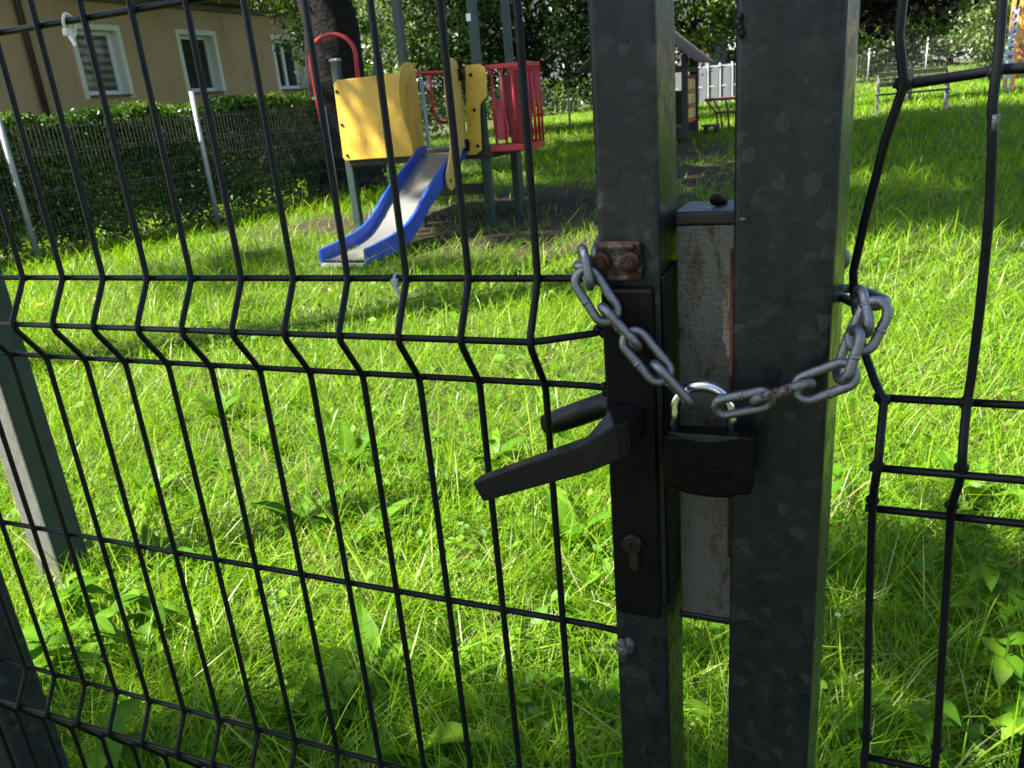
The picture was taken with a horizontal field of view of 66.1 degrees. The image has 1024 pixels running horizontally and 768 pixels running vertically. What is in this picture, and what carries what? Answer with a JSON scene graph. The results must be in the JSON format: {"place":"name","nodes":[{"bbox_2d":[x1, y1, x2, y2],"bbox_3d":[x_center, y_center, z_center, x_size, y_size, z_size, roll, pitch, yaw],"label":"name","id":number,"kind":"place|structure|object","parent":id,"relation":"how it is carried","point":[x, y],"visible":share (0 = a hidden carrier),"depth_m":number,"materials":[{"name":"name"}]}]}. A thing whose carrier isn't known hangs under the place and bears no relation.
{"place":"outdoors","nodes":[
{"label":"outdoors","id":0,"kind":"place"},
{"bbox_2d":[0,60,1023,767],"bbox_3d":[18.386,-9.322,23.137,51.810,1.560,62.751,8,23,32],"label":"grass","id":1,"kind":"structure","parent":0,"point":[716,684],"depth_m":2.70,"materials":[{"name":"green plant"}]},
{"bbox_2d":[0,53,1023,767],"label":"ground","id":2,"kind":"structure","parent":0,"point":[568,197],"depth_m":4.55,"materials":[{"name":"green plant"}]},
{"bbox_2d":[0,266,94,594],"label":"old post","id":3,"kind":"object","parent":2,"relation":"on","point":[23,449],"visible":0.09,"depth_m":2.29,"materials":[{"name":"metal"}]},
{"bbox_2d":[22,622,78,702],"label":"broadleaf weed","id":4,"kind":"object","parent":2,"relation":"on","point":[30,634],"visible":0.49,"depth_m":1.91,"materials":[{"name":"green plant"}]},
{"bbox_2d":[38,675,73,732],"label":"broadleaf weed","id":5,"kind":"object","parent":2,"relation":"on","point":[44,679],"visible":0.1,"depth_m":1.81,"materials":[{"name":"green plant"}]},
{"bbox_2d":[36,570,108,644],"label":"broadleaf weed","id":6,"kind":"object","parent":2,"relation":"on","point":[73,589],"visible":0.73,"depth_m":2.16,"materials":[{"name":"green plant"}]},
{"bbox_2d":[64,608,139,690],"bbox_3d":[-1.059,0.679,1.994,0.191,0.204,0.176,3,21,22],"label":"broadleaf weed","id":7,"kind":"object","parent":2,"relation":"on","point":[105,622],"visible":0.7,"depth_m":1.97,"materials":[{"name":"green plant"}]},
{"bbox_2d":[86,693,163,767],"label":"broadleaf weed","id":8,"kind":"object","parent":2,"relation":"on","point":[125,710],"visible":0.58,"depth_m":1.61,"materials":[{"name":"green plant"}]},
{"bbox_2d":[91,719,160,750],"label":"broadleaf weed","id":9,"kind":"object","parent":2,"relation":"on","point":[157,721],"visible":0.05,"depth_m":1.75,"materials":[{"name":"green plant"}]},
{"bbox_2d":[100,456,186,507],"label":"broadleaf weed","id":10,"kind":"object","parent":2,"relation":"on","point":[152,488],"visible":0.62,"depth_m":3.00,"materials":[{"name":"green plant"}]},
{"bbox_2d":[109,589,188,642],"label":"broadleaf weed","id":11,"kind":"object","parent":2,"relation":"on","point":[138,596],"visible":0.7,"depth_m":2.05,"materials":[{"name":"green plant"}]},
{"bbox_2d":[106,524,195,572],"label":"broadleaf weed","id":12,"kind":"object","parent":2,"relation":"on","point":[157,542],"visible":0.37,"depth_m":2.49,"materials":[{"name":"green plant"}]},
{"bbox_2d":[0,0,308,225],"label":"house","id":13,"kind":"structure","parent":2,"relation":"on","point":[220,32],"depth_m":15.77,"materials":[{"name":"painted plaster"},{"name":"glass"},{"name":"white window frames"}]},
{"bbox_2d":[67,23,134,98],"bbox_3d":[-7.860,-6.135,14.993,0.369,1.313,1.139,3,21,22],"label":"window","id":14,"kind":"structure","parent":13,"relation":"in","point":[107,39],"depth_m":15.22,"materials":[{"name":"white glass"}]},
{"bbox_2d":[174,29,226,95],"bbox_3d":[-6.833,-7.004,17.170,0.371,1.313,1.174,3,21,22],"label":"window","id":15,"kind":"structure","parent":13,"relation":"in","point":[206,40],"depth_m":17.39,"materials":[{"name":"white glass"}]},
{"bbox_2d":[269,34,305,91],"bbox_3d":[-5.627,-8.026,19.726,0.371,1.313,1.186,3,21,22],"label":"window","id":16,"kind":"structure","parent":13,"relation":"in","point":[287,79],"depth_m":19.87,"materials":[{"name":"white glass"}]},
{"bbox_2d":[148,710,228,767],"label":"broadleaf weed","id":17,"kind":"object","parent":2,"relation":"on","point":[166,728],"visible":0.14,"depth_m":1.74,"materials":[{"name":"green plant"}]},
{"bbox_2d":[0,91,396,258],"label":"hedge","id":18,"kind":"object","parent":2,"relation":"on","point":[225,104],"visible":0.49,"depth_m":10.77,"materials":[{"name":"green plant"}]},
{"bbox_2d":[156,653,243,703],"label":"broadleaf weed","id":19,"kind":"object","parent":2,"relation":"on","point":[211,660],"visible":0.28,"depth_m":1.95,"materials":[{"name":"green plant"}]},
{"bbox_2d":[185,388,244,420],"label":"broadleaf weed","id":20,"kind":"object","parent":2,"relation":"on","point":[207,402],"visible":0.64,"depth_m":3.76,"materials":[{"name":"green plant"}]},
{"bbox_2d":[227,418,279,446],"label":"broadleaf weed","id":21,"kind":"object","parent":2,"relation":"on","point":[251,434],"visible":0.6,"depth_m":3.38,"materials":[{"name":"green plant"}]},
{"bbox_2d":[0,76,508,262],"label":"garden fence","id":22,"kind":"object","parent":2,"relation":"on","point":[18,189],"visible":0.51,"depth_m":10.76,"materials":[{"name":"grey metal"}]},
{"bbox_2d":[234,658,302,702],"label":"broadleaf weed","id":23,"kind":"object","parent":2,"relation":"on","point":[272,677],"visible":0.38,"depth_m":1.95,"materials":[{"name":"green plant"}]},
{"bbox_2d":[255,682,338,723],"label":"broadleaf weed","id":24,"kind":"object","parent":2,"relation":"on","point":[318,700],"visible":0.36,"depth_m":1.79,"materials":[{"name":"green plant"}]},
{"bbox_2d":[218,0,381,85],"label":"young tree","id":25,"kind":"object","parent":2,"relation":"on","point":[292,29],"visible":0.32,"depth_m":15.13,"materials":[{"name":"green plant"}]},
{"bbox_2d":[251,487,349,533],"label":"broadleaf weed","id":26,"kind":"object","parent":2,"relation":"on","point":[271,505],"visible":0.6,"depth_m":2.66,"materials":[{"name":"green plant"}]},
{"bbox_2d":[296,715,362,767],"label":"broadleaf weed","id":27,"kind":"object","parent":2,"relation":"on","point":[315,739],"visible":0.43,"depth_m":1.69,"materials":[{"name":"green plant"}]},
{"bbox_2d":[307,661,369,721],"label":"broadleaf weed","id":28,"kind":"object","parent":2,"relation":"on","point":[329,681],"visible":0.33,"depth_m":1.86,"materials":[{"name":"green plant"}]},
{"bbox_2d":[296,0,386,198],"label":"tree","id":29,"kind":"object","parent":2,"relation":"on","point":[339,16],"visible":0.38,"depth_m":12.74,"materials":[{"name":"brown plant"}]},
{"bbox_2d":[307,419,398,464],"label":"broadleaf weed","id":30,"kind":"object","parent":2,"relation":"on","point":[343,428],"visible":0.62,"depth_m":3.15,"materials":[{"name":"green plant"}]},
{"bbox_2d":[318,497,415,553],"bbox_3d":[-0.504,0.462,2.574,0.332,0.111,0.337,3,21,22],"label":"broadleaf weed","id":31,"kind":"object","parent":2,"relation":"on","point":[403,502],"visible":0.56,"depth_m":2.61,"materials":[{"name":"green plant"}]},
{"bbox_2d":[320,604,421,723],"bbox_3d":[-0.343,0.683,1.881,0.242,0.133,0.321,3,21,22],"label":"broadleaf weed","id":32,"kind":"object","parent":2,"relation":"on","point":[367,622],"visible":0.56,"depth_m":1.96,"materials":[{"name":"green plant"}]},
{"bbox_2d":[350,707,484,761],"bbox_3d":[-0.207,0.736,1.696,0.265,0.135,0.268,-9,20,-10],"label":"broadleaf weed","id":33,"kind":"object","parent":2,"relation":"on","point":[455,727],"visible":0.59,"depth_m":1.65,"materials":[{"name":"green plant"}]},
{"bbox_2d":[308,0,544,266],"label":"climbing tower","id":34,"kind":"structure","parent":2,"relation":"on","point":[425,177],"depth_m":8.77,"materials":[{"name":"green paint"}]},
{"bbox_2d":[352,0,547,138],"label":"bushy tree","id":35,"kind":"object","parent":2,"relation":"on","point":[386,36],"visible":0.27,"depth_m":24.54,"materials":[{"name":"green plant"}]},
{"bbox_2d":[418,649,495,690],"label":"broadleaf weed","id":36,"kind":"object","parent":2,"relation":"on","point":[429,679],"visible":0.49,"depth_m":1.87,"materials":[{"name":"green plant"}]},
{"bbox_2d":[453,426,529,464],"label":"broadleaf weed","id":37,"kind":"object","parent":2,"relation":"on","point":[494,437],"visible":0.65,"depth_m":3.04,"materials":[{"name":"green plant"}]},
{"bbox_2d":[419,76,592,125],"bbox_3d":[-1.990,-14.510,40.893,17.559,1.896,1.559,3,21,22],"label":"hedge","id":38,"kind":"object","parent":2,"relation":"on","point":[576,94],"visible":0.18,"depth_m":38.81,"materials":[{"name":"green plant"}]},
{"bbox_2d":[477,674,534,742],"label":"broadleaf weed","id":39,"kind":"object","parent":2,"relation":"on","point":[487,688],"visible":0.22,"depth_m":1.80,"materials":[{"name":"green plant"}]},
{"bbox_2d":[482,719,551,760],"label":"broadleaf weed","id":40,"kind":"object","parent":2,"relation":"on","point":[503,737],"visible":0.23,"depth_m":1.67,"materials":[{"name":"green plant"}]},
{"bbox_2d":[356,0,726,111],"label":"apartment building","id":41,"kind":"structure","parent":2,"relation":"on","point":[722,60],"depth_m":49.66,"materials":[{"name":"paint"}]},
{"bbox_2d":[381,0,703,110],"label":"leafy tree","id":42,"kind":"object","parent":2,"relation":"on","point":[540,42],"visible":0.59,"depth_m":21.85,"materials":[{"name":"green plant"}]},
{"bbox_2d":[523,487,611,556],"bbox_3d":[0.150,0.442,2.389,0.225,0.163,0.283,-21,25,-38],"label":"broadleaf weed","id":43,"kind":"object","parent":2,"relation":"on","point":[563,509],"visible":0.45,"depth_m":2.44,"materials":[{"name":"green plant"}]},
{"bbox_2d":[566,76,570,129],"bbox_3d":[1.743,-8.656,24.193,0.059,1.680,0.059,3,21,22],"label":"slim pole","id":44,"kind":"object","parent":2,"relation":"on","point":[568,104],"visible":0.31,"depth_m":24.20,"materials":[{"name":"grey metal"}]},
{"bbox_2d":[543,705,600,745],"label":"broadleaf weed","id":45,"kind":"object","parent":2,"relation":"on","point":[578,713],"visible":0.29,"depth_m":1.70,"materials":[{"name":"green plant"}]},
{"bbox_2d":[535,655,619,731],"bbox_3d":[0.193,0.705,1.795,0.302,0.087,0.253,3,21,22],"label":"broadleaf weed","id":46,"kind":"object","parent":2,"relation":"on","point":[557,672],"visible":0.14,"depth_m":1.83,"materials":[{"name":"green plant"}]},
{"bbox_2d":[576,30,713,142],"bbox_3d":[2.963,-6.643,17.225,2.514,2.714,2.335,3,21,22],"label":"playhouse","id":47,"kind":"object","parent":2,"relation":"on","point":[687,121],"visible":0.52,"depth_m":16.76,"materials":[{"name":"brown wood"}]},
{"bbox_2d":[566,0,735,109],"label":"leafy tree","id":48,"kind":"object","parent":2,"relation":"on","point":[697,34],"visible":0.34,"depth_m":26.39,"materials":[{"name":"green plant"}]},
{"bbox_2d":[702,124,719,136],"bbox_3d":[4.422,-5.648,17.508,0.400,0.250,0.400,3,21,22],"label":"stool","id":49,"kind":"object","parent":2,"relation":"on","point":[706,126],"visible":0.77,"depth_m":17.38,"materials":[{"name":"grey wood"}]},
{"bbox_2d":[704,96,734,130],"bbox_3d":[5.162,-6.339,18.423,1.296,0.747,1.295,3,21,22],"label":"picnic table","id":50,"kind":"object","parent":2,"relation":"on","point":[719,111],"visible":0.46,"depth_m":18.24,"materials":[{"name":"brown paint"}]},
{"bbox_2d":[719,696,728,716],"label":"broadleaf weed","id":51,"kind":"object","parent":2,"relation":"on","point":[722,714],"visible":0.06,"depth_m":1.57,"materials":[{"name":"green plant"}]},
{"bbox_2d":[727,5,735,63],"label":"background tree","id":52,"kind":"object","parent":2,"relation":"on","point":[729,56],"visible":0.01,"depth_m":55.17,"materials":[{"name":"green plant"}]},
{"bbox_2d":[675,54,857,102],"bbox_3d":[9.971,-13.061,33.941,9.209,1.659,0.108,-1,20,11],"label":"white fence","id":53,"kind":"object","parent":2,"relation":"on","point":[721,82],"visible":0.13,"depth_m":34.12,"materials":[{"name":"paint"}]},
{"bbox_2d":[674,0,859,767],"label":"gate post","id":54,"kind":"object","parent":2,"relation":"on","point":[760,268],"visible":0.98,"depth_m":0.50,"materials":[{"name":"metal"}]},
{"bbox_2d":[0,0,683,767],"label":"gate","id":55,"kind":"structure","parent":54,"relation":"attached to","point":[632,62],"depth_m":0.59,"materials":[{"name":"black metal"}]},
{"bbox_2d":[61,12,76,47],"bbox_3d":[-0.338,-0.270,0.601,0.009,0.027,0.025,-12,21,-18],"label":"cable tie","id":56,"kind":"object","parent":55,"relation":"attached to","point":[69,33],"visible":1,"depth_m":0.60,"materials":[{"name":"white plastic"}]},
{"bbox_2d":[391,272,401,298],"bbox_3d":[-0.083,-0.062,0.573,0.008,0.036,0.022,-7,20,-5],"label":"cable tie","id":57,"kind":"object","parent":55,"relation":"attached to","point":[395,283],"visible":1,"depth_m":0.57,"materials":[{"name":"white plastic"}]},
{"bbox_2d":[571,235,892,419],"bbox_3d":[0.143,-0.050,0.521,0.194,0.114,0.133,3,21,22],"label":"chain","id":58,"kind":"object","parent":54,"relation":"attached to","point":[863,302],"visible":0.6,"depth_m":0.48,"materials":[{"name":"metal"}]},
{"bbox_2d":[663,380,755,497],"bbox_3d":[0.126,0.035,0.504,0.056,0.078,0.020,3,21,22],"label":"padlock","id":59,"kind":"object","parent":58,"relation":"hanging from","point":[713,461],"visible":1,"depth_m":0.50,"materials":[{"name":"metal"}]},
{"bbox_2d":[831,613,840,653],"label":"wild flower","id":60,"kind":"object","parent":2,"relation":"on","point":[839,614],"visible":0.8,"depth_m":1.86,"materials":[{"name":"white plant"}]},
{"bbox_2d":[702,0,1018,41],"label":"plum tree","id":61,"kind":"object","parent":2,"relation":"on","point":[883,9],"visible":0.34,"depth_m":14.61,"materials":[{"name":"green plant"}]},
{"bbox_2d":[856,45,924,81],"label":"bush","id":62,"kind":"object","parent":2,"relation":"on","point":[880,69],"visible":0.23,"depth_m":39.80,"materials":[{"name":"green plant"}]},
{"bbox_2d":[875,67,949,115],"bbox_3d":[9.337,-6.803,18.357,1.837,0.984,0.598,-4,20,3],"label":"park bench","id":63,"kind":"object","parent":2,"relation":"on","point":[946,89],"visible":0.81,"depth_m":18.37,"materials":[{"name":"grey wood"}]},
{"bbox_2d":[856,37,991,83],"bbox_3d":[19.309,-15.134,36.651,14.780,1.900,0.080,3,21,22],"label":"wire fence","id":64,"kind":"object","parent":2,"relation":"on","point":[926,55],"visible":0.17,"depth_m":36.71,"materials":[{"name":"grey metal"}]},
{"bbox_2d":[857,0,994,66],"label":"shrub","id":65,"kind":"object","parent":2,"relation":"on","point":[883,55],"visible":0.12,"depth_m":37.59,"materials":[{"name":"green plant"}]},
{"bbox_2d":[902,691,961,767],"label":"broadleaf weed","id":66,"kind":"object","parent":2,"relation":"on","point":[949,709],"visible":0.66,"depth_m":1.48,"materials":[{"name":"green plant"}]},
{"bbox_2d":[857,0,1008,103],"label":"leafy tree","id":67,"kind":"object","parent":2,"relation":"on","point":[931,29],"visible":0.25,"depth_m":20.67,"materials":[{"name":"green plant"}]},
{"bbox_2d":[849,0,1023,767],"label":"fence","id":68,"kind":"object","parent":2,"relation":"on","point":[994,72],"visible":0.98,"depth_m":0.46,"materials":[{"name":"black metal"}]},
{"bbox_2d":[884,1,1014,67],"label":"background tree","id":69,"kind":"object","parent":2,"relation":"on","point":[946,54],"visible":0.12,"depth_m":49.60,"materials":[{"name":"green plant"}]},
{"bbox_2d":[936,522,990,589],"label":"broadleaf weed","id":70,"kind":"object","parent":2,"relation":"on","point":[969,549],"visible":0.74,"depth_m":2.03,"materials":[{"name":"green plant"}]},
{"bbox_2d":[927,448,1014,513],"bbox_3d":[1.425,0.309,2.472,0.238,0.143,0.282,-7,20,-4],"label":"broadleaf weed","id":71,"kind":"object","parent":2,"relation":"on","point":[945,460],"visible":0.56,"depth_m":2.48,"materials":[{"name":"green plant"}]},
{"bbox_2d":[950,556,1009,633],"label":"broadleaf weed","id":72,"kind":"object","parent":2,"relation":"on","point":[982,575],"visible":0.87,"depth_m":1.85,"materials":[{"name":"green plant"}]},
{"bbox_2d":[938,0,1023,80],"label":"shrub","id":73,"kind":"object","parent":2,"relation":"on","point":[973,33],"visible":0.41,"depth_m":30.67,"materials":[{"name":"green plant"}]},
{"bbox_2d":[974,631,1023,717],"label":"broadleaf weed","id":74,"kind":"object","parent":2,"relation":"on","point":[1006,666],"visible":0.99,"depth_m":1.61,"materials":[{"name":"green plant"}]},
{"bbox_2d":[979,562,1023,637],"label":"broadleaf weed","id":75,"kind":"object","parent":2,"relation":"on","point":[1018,592],"visible":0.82,"depth_m":1.81,"materials":[{"name":"green plant"}]},
{"bbox_2d":[983,691,1023,767],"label":"broadleaf weed","id":76,"kind":"object","parent":2,"relation":"on","point":[1007,720],"visible":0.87,"depth_m":1.50,"materials":[{"name":"green plant"}]},
{"bbox_2d":[1002,0,1023,93],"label":"jungle gym","id":77,"kind":"object","parent":2,"relation":"on","point":[1015,46],"visible":0.8,"depth_m":21.19,"materials":[{"name":"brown wood"}]},
{"bbox_2d":[727,5,990,65],"label":"sky","id":78,"kind":"structure","parent":0,"point":[730,48],"materials":[{"name":"white"}]}
]}

